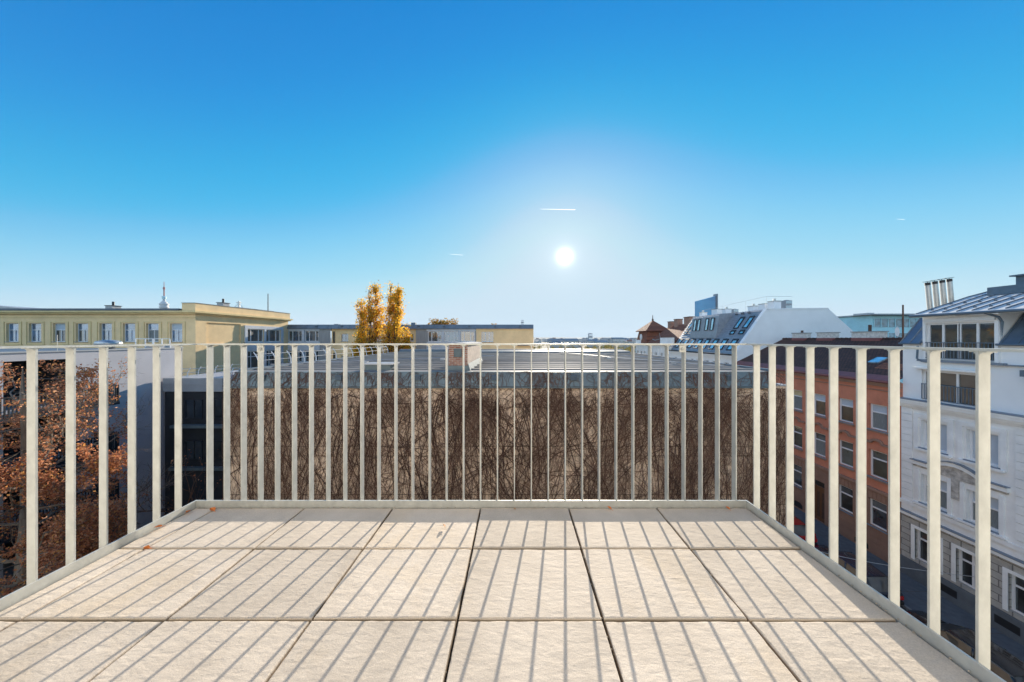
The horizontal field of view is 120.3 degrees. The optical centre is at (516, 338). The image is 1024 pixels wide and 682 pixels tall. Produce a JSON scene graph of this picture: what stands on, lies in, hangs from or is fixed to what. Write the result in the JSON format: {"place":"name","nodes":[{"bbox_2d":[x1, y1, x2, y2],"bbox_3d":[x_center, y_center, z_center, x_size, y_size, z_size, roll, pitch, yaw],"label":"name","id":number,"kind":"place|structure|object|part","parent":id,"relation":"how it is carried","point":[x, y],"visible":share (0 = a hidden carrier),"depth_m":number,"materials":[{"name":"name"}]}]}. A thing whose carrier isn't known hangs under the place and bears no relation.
{"place":"outdoors","nodes":[
{"label":"outdoors","id":0,"kind":"place"},
{"bbox_2d":[331,337,610,339],"bbox_3d":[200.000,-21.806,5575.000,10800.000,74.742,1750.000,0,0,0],"label":"hills","id":1,"kind":"structure","parent":0,"point":[534,338],"depth_m":5410.79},
{"bbox_2d":[0,0,1023,337],"label":"sky","id":2,"kind":"structure","parent":0,"point":[563,168],"materials":[{"name":"blue"}]},
{"bbox_2d":[331,340,901,507],"bbox_3d":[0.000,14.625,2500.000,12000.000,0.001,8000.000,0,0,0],"label":"ground","id":3,"kind":"structure","parent":0,"point":[544,346],"depth_m":493.43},
{"bbox_2d":[0,335,182,597],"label":"apartment block","id":4,"kind":"structure","parent":3,"relation":"on","point":[85,357],"depth_m":18.17,"materials":[{"name":"stone"}]},
{"bbox_2d":[0,357,199,597],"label":"copper beech tree","id":5,"kind":"object","parent":3,"relation":"on","point":[88,543],"visible":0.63,"depth_m":11.61,"materials":[{"name":"brown plant"}]},
{"bbox_2d":[0,299,292,375],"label":"ochre office house","id":6,"kind":"structure","parent":3,"relation":"on","point":[219,322],"depth_m":32.18,"materials":[{"name":"paint"}]},
{"bbox_2d":[9,323,18,341],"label":"window","id":7,"kind":"structure","parent":6,"relation":"in","point":[13,327],"depth_m":32.23,"materials":[{"name":"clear glass"}]},
{"bbox_2d":[31,323,40,341],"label":"window","id":8,"kind":"structure","parent":6,"relation":"in","point":[35,327],"depth_m":32.23,"materials":[{"name":"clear glass"}]},
{"bbox_2d":[55,323,64,341],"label":"window","id":9,"kind":"structure","parent":6,"relation":"in","point":[59,327],"depth_m":32.23,"materials":[{"name":"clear glass"}]},
{"bbox_2d":[78,323,87,341],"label":"window","id":10,"kind":"structure","parent":6,"relation":"in","point":[82,327],"depth_m":32.23,"materials":[{"name":"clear glass"}]},
{"bbox_2d":[102,323,111,339],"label":"window","id":11,"kind":"structure","parent":6,"relation":"in","point":[106,327],"depth_m":32.23,"materials":[{"name":"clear glass"}]},
{"bbox_2d":[125,323,134,341],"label":"window","id":12,"kind":"structure","parent":6,"relation":"in","point":[129,327],"depth_m":32.23,"materials":[{"name":"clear glass"}]},
{"bbox_2d":[148,323,158,341],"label":"window","id":13,"kind":"structure","parent":6,"relation":"in","point":[153,328],"depth_m":32.23,"materials":[{"name":"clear glass"}]},
{"bbox_2d":[172,323,181,341],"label":"window","id":14,"kind":"structure","parent":6,"relation":"in","point":[176,327],"depth_m":32.23,"materials":[{"name":"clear glass"}]},
{"bbox_2d":[248,351,257,367],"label":"window","id":15,"kind":"structure","parent":6,"relation":"in","point":[252,360],"depth_m":39.06,"materials":[{"name":"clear glass"}]},
{"bbox_2d":[248,329,262,341],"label":"window","id":16,"kind":"structure","parent":6,"relation":"in","point":[254,335],"depth_m":39.51,"materials":[{"name":"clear glass"}]},
{"bbox_2d":[266,350,274,365],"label":"window","id":17,"kind":"structure","parent":6,"relation":"in","point":[268,356],"depth_m":41.75,"materials":[{"name":"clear glass"}]},
{"bbox_2d":[266,330,279,341],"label":"window","id":18,"kind":"structure","parent":6,"relation":"in","point":[271,335],"depth_m":42.32,"materials":[{"name":"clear glass"}]},
{"bbox_2d":[159,286,168,307],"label":"broadcast tower","id":19,"kind":"structure","parent":3,"relation":"on","point":[163,303],"depth_m":897.28,"materials":[{"name":"metal"}]},
{"bbox_2d":[115,442,223,516],"bbox_3d":[-16.414,9.780,16.103,6.924,9.571,5.888,0,0,45],"label":"bare tree","id":20,"kind":"object","parent":3,"relation":"on","point":[170,511],"visible":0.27,"depth_m":14.71,"materials":[{"name":"plant"}]},
{"bbox_2d":[163,364,240,514],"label":"wing","id":21,"kind":"structure","parent":3,"relation":"on","point":[194,411],"depth_m":21.60,"materials":[{"name":"grey"}]},
{"bbox_2d":[185,400,202,418],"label":"window","id":22,"kind":"structure","parent":21,"relation":"in","point":[193,408],"depth_m":21.59,"materials":[{"name":"glass"}]},
{"bbox_2d":[185,440,202,459],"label":"window","id":23,"kind":"structure","parent":21,"relation":"in","point":[197,452],"depth_m":21.59,"materials":[{"name":"glass"}]},
{"bbox_2d":[214,400,222,418],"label":"window","id":24,"kind":"structure","parent":21,"relation":"in","point":[218,413],"depth_m":21.59,"materials":[{"name":"glass"}]},
{"bbox_2d":[214,440,223,459],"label":"window","id":25,"kind":"structure","parent":21,"relation":"in","point":[217,445],"depth_m":21.59,"materials":[{"name":"glass"}]},
{"bbox_2d":[351,280,386,356],"bbox_3d":[-19.300,3.460,37.803,5.492,22.269,4.394,0,0,0],"label":"poplar tree","id":26,"kind":"object","parent":3,"relation":"on","point":[370,316],"visible":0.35,"depth_m":37.52,"materials":[{"name":"yellow plant"}]},
{"bbox_2d":[379,282,413,352],"bbox_3d":[-15.565,3.508,38.112,5.068,22.148,4.451,0,0,0],"label":"poplar tree","id":27,"kind":"object","parent":3,"relation":"on","point":[392,333],"visible":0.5,"depth_m":37.73,"materials":[{"name":"yellow plant"}]},
{"bbox_2d":[287,323,534,362],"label":"school wing","id":28,"kind":"structure","parent":3,"relation":"on","point":[431,333],"depth_m":45.00,"materials":[{"name":"beige paint"}]},
{"bbox_2d":[289,331,301,340],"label":"window","id":29,"kind":"structure","parent":28,"relation":"in","point":[293,335],"depth_m":45.13,"materials":[{"name":"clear glass"}]},
{"bbox_2d":[289,351,301,361],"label":"window","id":30,"kind":"structure","parent":28,"relation":"in","point":[299,354],"depth_m":45.13,"materials":[{"name":"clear glass"}]},
{"bbox_2d":[305,331,318,340],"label":"window","id":31,"kind":"structure","parent":28,"relation":"in","point":[309,335],"depth_m":45.13,"materials":[{"name":"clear glass"}]},
{"bbox_2d":[305,351,318,361],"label":"window","id":32,"kind":"structure","parent":28,"relation":"in","point":[317,352],"depth_m":45.13,"materials":[{"name":"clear glass"}]},
{"bbox_2d":[341,334,347,341],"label":"window","id":33,"kind":"structure","parent":28,"relation":"in","point":[344,336],"depth_m":45.43,"materials":[{"name":"white glass"}]},
{"bbox_2d":[428,331,441,341],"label":"window","id":34,"kind":"structure","parent":28,"relation":"in","point":[433,336],"depth_m":45.09,"materials":[{"name":"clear glass"}]},
{"bbox_2d":[444,331,457,341],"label":"window","id":35,"kind":"structure","parent":28,"relation":"in","point":[449,336],"depth_m":45.09,"materials":[{"name":"white glass"}]},
{"bbox_2d":[461,331,474,341],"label":"window","id":36,"kind":"structure","parent":28,"relation":"in","point":[466,336],"depth_m":45.09,"materials":[{"name":"white glass"}]},
{"bbox_2d":[481,332,492,341],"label":"window","id":37,"kind":"structure","parent":28,"relation":"in","point":[485,336],"depth_m":45.15,"materials":[{"name":"white glass"}]},
{"bbox_2d":[428,319,447,324],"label":"autumn tree","id":38,"kind":"object","parent":3,"relation":"on","point":[437,322],"visible":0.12,"depth_m":60.84,"materials":[{"name":"orange plant"}]},
{"bbox_2d":[429,318,457,324],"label":"autumn tree","id":39,"kind":"object","parent":3,"relation":"on","point":[454,323],"visible":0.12,"depth_m":62.28,"materials":[{"name":"orange plant"}]},
{"bbox_2d":[230,342,785,526],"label":"ivy clad hall","id":40,"kind":"structure","parent":3,"relation":"on","point":[506,360],"depth_m":12.00,"materials":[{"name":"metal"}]},
{"bbox_2d":[222,371,785,525],"bbox_3d":[-0.428,7.921,12.006,22.929,13.177,0.277,0,0,0],"label":"climbing vine","id":41,"kind":"object","parent":40,"relation":"attached to","point":[624,420],"visible":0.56,"depth_m":11.93,"materials":[{"name":"brown plant"}]},
{"bbox_2d":[822,552,973,576],"bbox_3d":[17.498,11.415,16.200,13.102,2.128,0.028,0,0,7],"label":"overhead cable","id":42,"kind":"object","parent":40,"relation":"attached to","point":[903,567],"visible":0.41,"depth_m":15.75,"materials":[{"name":"metal"}]},
{"bbox_2d":[551,341,560,348],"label":"town house","id":43,"kind":"structure","parent":3,"relation":"on","point":[555,346],"depth_m":371.37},
{"bbox_2d":[563,338,578,348],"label":"town house","id":44,"kind":"structure","parent":3,"relation":"on","point":[570,340],"depth_m":377.26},
{"bbox_2d":[533,342,635,352],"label":"tree belt","id":45,"kind":"object","parent":3,"relation":"on","point":[609,347],"visible":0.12,"depth_m":260.16,"materials":[{"name":"green plant"}]},
{"bbox_2d":[588,333,592,338],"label":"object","id":46,"kind":"structure","parent":3,"relation":"on","point":[590,335],"depth_m":700.00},
{"bbox_2d":[587,339,596,346],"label":"town house","id":47,"kind":"structure","parent":3,"relation":"on","point":[590,340],"depth_m":510.35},
{"bbox_2d":[593,341,607,348],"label":"town house","id":48,"kind":"structure","parent":3,"relation":"on","point":[600,342],"depth_m":372.89,"materials":[{"name":"grey"}]},
{"bbox_2d":[610,337,623,347],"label":"town house","id":49,"kind":"structure","parent":3,"relation":"on","point":[616,339],"depth_m":398.98,"materials":[{"name":"grey"}]},
{"bbox_2d":[623,340,635,348],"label":"town house","id":50,"kind":"structure","parent":3,"relation":"on","point":[629,341],"depth_m":349.51,"materials":[{"name":"grey"}]},
{"bbox_2d":[695,294,717,316],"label":"glass tower","id":51,"kind":"structure","parent":3,"relation":"on","point":[707,304],"depth_m":902.06,"materials":[{"name":"blue glass"}]},
{"bbox_2d":[781,300,791,307],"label":"rooftop structure","id":52,"kind":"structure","parent":3,"relation":"on","point":[786,303],"depth_m":460.00,"materials":[{"name":"white"}]},
{"bbox_2d":[837,313,979,382],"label":"teal office block","id":53,"kind":"structure","parent":3,"relation":"on","point":[890,323],"depth_m":60.00,"materials":[{"name":"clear glass"}]},
{"bbox_2d":[794,507,1023,661],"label":"pavement","id":54,"kind":"structure","parent":0,"point":[913,592],"depth_m":16.36,"materials":[{"name":"grey asphalt"}]},
{"bbox_2d":[636,315,695,356],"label":"turret house","id":55,"kind":"structure","parent":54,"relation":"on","point":[652,331],"depth_m":52.83,"materials":[{"name":"brown brick"}]},
{"bbox_2d":[669,296,853,363],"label":"mansard house","id":56,"kind":"structure","parent":54,"relation":"on","point":[771,322],"depth_m":32.60,"materials":[{"name":"white paint"}]},
{"bbox_2d":[794,516,817,544],"bbox_3d":[19.950,13.808,22.310,2.040,1.505,4.280,0,0,0],"label":"parked car","id":57,"kind":"object","parent":54,"relation":"on","point":[799,528],"visible":0.14,"depth_m":20.57,"materials":[{"name":"red paint"}]},
{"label":"windows","id":58,"kind":"part","parent":57,"relation":"part of","materials":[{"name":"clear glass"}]},
{"bbox_2d":[737,325,902,562],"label":"red tenement","id":59,"kind":"structure","parent":54,"relation":"on","point":[876,452],"depth_m":21.81,"materials":[{"name":"red brick"}]},
{"bbox_2d":[794,389,802,411],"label":"window","id":60,"kind":"structure","parent":59,"relation":"in","point":[797,393],"depth_m":25.19,"materials":[{"name":"glass"}]},
{"bbox_2d":[794,425,802,449],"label":"window","id":61,"kind":"structure","parent":59,"relation":"in","point":[797,430],"depth_m":25.19,"materials":[{"name":"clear glass"}]},
{"bbox_2d":[794,464,802,489],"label":"window","id":62,"kind":"structure","parent":59,"relation":"in","point":[797,469],"depth_m":25.16,"materials":[{"name":"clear glass"}]},
{"bbox_2d":[794,500,802,509],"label":"cellar window","id":63,"kind":"structure","parent":59,"relation":"in","point":[796,503],"depth_m":24.93,"materials":[{"name":"black glass"}]},
{"bbox_2d":[815,480,823,522],"bbox_3d":[24.200,12.880,23.300,0.100,3.150,0.860,0,0,0],"label":"door","id":64,"kind":"structure","parent":59,"relation":"in","point":[819,488],"depth_m":23.40,"materials":[{"name":"brown wood"}]},
{"bbox_2d":[814,393,825,417],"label":"window","id":65,"kind":"structure","parent":59,"relation":"in","point":[819,399],"depth_m":23.37,"materials":[{"name":"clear glass"}]},
{"bbox_2d":[814,432,825,458],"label":"window","id":66,"kind":"structure","parent":59,"relation":"in","point":[819,439],"depth_m":23.37,"materials":[{"name":"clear glass"}]},
{"bbox_2d":[838,398,853,424],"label":"window","id":67,"kind":"structure","parent":59,"relation":"in","point":[846,405],"depth_m":21.53,"materials":[{"name":"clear glass"}]},
{"bbox_2d":[838,440,853,469],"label":"window","id":68,"kind":"structure","parent":59,"relation":"in","point":[846,448],"depth_m":21.53,"materials":[{"name":"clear glass"}]},
{"bbox_2d":[838,484,853,516],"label":"window","id":69,"kind":"structure","parent":59,"relation":"in","point":[845,494],"depth_m":21.50,"materials":[{"name":"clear glass"}]},
{"bbox_2d":[866,403,887,433],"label":"window","id":70,"kind":"structure","parent":59,"relation":"in","point":[878,412],"depth_m":19.57,"materials":[{"name":"glass"}]},
{"bbox_2d":[866,498,887,534],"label":"window","id":71,"kind":"structure","parent":59,"relation":"in","point":[878,510],"depth_m":19.61,"materials":[{"name":"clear glass"}]},
{"bbox_2d":[867,449,887,482],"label":"window","id":72,"kind":"structure","parent":59,"relation":"in","point":[878,459],"depth_m":19.57,"materials":[{"name":"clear glass"}]},
{"bbox_2d":[814,545,903,604],"bbox_3d":[19.950,13.808,17.810,2.040,1.505,4.280,0,0,0],"label":"parked car","id":73,"kind":"object","parent":54,"relation":"on","point":[876,579],"visible":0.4,"depth_m":16.61,"materials":[{"name":"black paint"}]},
{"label":"windows","id":74,"kind":"part","parent":73,"relation":"part of","materials":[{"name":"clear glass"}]},
{"bbox_2d":[895,274,1023,645],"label":"white corner house","id":75,"kind":"structure","parent":54,"relation":"on","point":[941,325],"depth_m":15.76,"materials":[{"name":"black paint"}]},
{"bbox_2d":[911,524,942,574],"bbox_3d":[24.048,12.235,17.150,0.265,2.060,1.320,0,0,0],"label":"window","id":76,"kind":"structure","parent":75,"relation":"in","point":[922,534],"depth_m":17.48,"materials":[{"name":"white glass"}]},
{"bbox_2d":[918,475,946,513],"bbox_3d":[24.080,8.855,16.900,0.340,1.740,1.160,0,0,0],"label":"window","id":77,"kind":"structure","parent":75,"relation":"in","point":[943,485],"depth_m":16.70,"materials":[{"name":"metal"}]},
{"bbox_2d":[918,420,947,454],"bbox_3d":[24.080,5.630,16.900,0.340,1.690,1.160,0,0,0],"label":"window","id":78,"kind":"structure","parent":75,"relation":"in","point":[943,427],"depth_m":16.70,"materials":[{"name":"glass"}]},
{"bbox_2d":[921,370,974,406],"bbox_3d":[24.155,2.730,16.376,0.230,1.770,2.152,0,0,0],"label":"window","id":79,"kind":"structure","parent":75,"relation":"in","point":[955,388],"depth_m":16.15,"materials":[{"name":"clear glass"}]},
{"bbox_2d":[925,321,993,361],"bbox_3d":[24.045,0.150,15.960,0.230,2.070,2.480,0,0,0],"label":"window","id":80,"kind":"structure","parent":75,"relation":"in","point":[961,334],"depth_m":15.92,"materials":[{"name":"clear glass"}]},
{"bbox_2d":[951,543,974,588],"bbox_3d":[24.048,12.235,15.500,0.265,2.060,1.320,0,0,0],"label":"window","id":81,"kind":"structure","parent":75,"relation":"in","point":[966,557],"depth_m":15.84,"materials":[{"name":"white glass"}]},
{"bbox_2d":[963,490,998,534],"bbox_3d":[24.080,8.855,15.150,0.340,1.740,1.160,0,0,0],"label":"window","id":82,"kind":"structure","parent":75,"relation":"in","point":[993,501],"depth_m":14.98,"materials":[{"name":"glass"}]},
{"bbox_2d":[963,429,999,468],"bbox_3d":[24.080,5.630,15.150,0.340,1.690,1.160,0,0,0],"label":"window","id":83,"kind":"structure","parent":75,"relation":"in","point":[993,437],"depth_m":14.98,"materials":[{"name":"glass"}]},
{"bbox_2d":[1002,567,1023,615],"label":"window","id":84,"kind":"structure","parent":75,"relation":"in","point":[1017,579],"depth_m":14.22,"materials":[{"name":"white glass"}]},
{"bbox_2d":[905,610,1023,681],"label":"parked car","id":85,"kind":"object","parent":54,"relation":"on","point":[1006,665],"visible":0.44,"depth_m":12.44,"materials":[{"name":"black paint"}]},
{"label":"windows","id":86,"kind":"part","parent":85,"relation":"part of","materials":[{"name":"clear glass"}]},
{"bbox_3d":[-3.500,4.615,-5.463,29.000,19.900,15.073,0,0,0],"label":"host house","id":87,"kind":"object","parent":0,"visible":0},
{"bbox_2d":[0,507,978,681],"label":"terrace floor","id":88,"kind":"structure","parent":87,"relation":"on","point":[412,595],"depth_m":1.28,"materials":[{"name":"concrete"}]},
{"bbox_2d":[0,343,1023,681],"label":"balcony railing","id":89,"kind":"object","parent":88,"relation":"on","point":[978,667],"visible":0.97,"depth_m":1.74,"materials":[{"name":"metal"}]}
]}

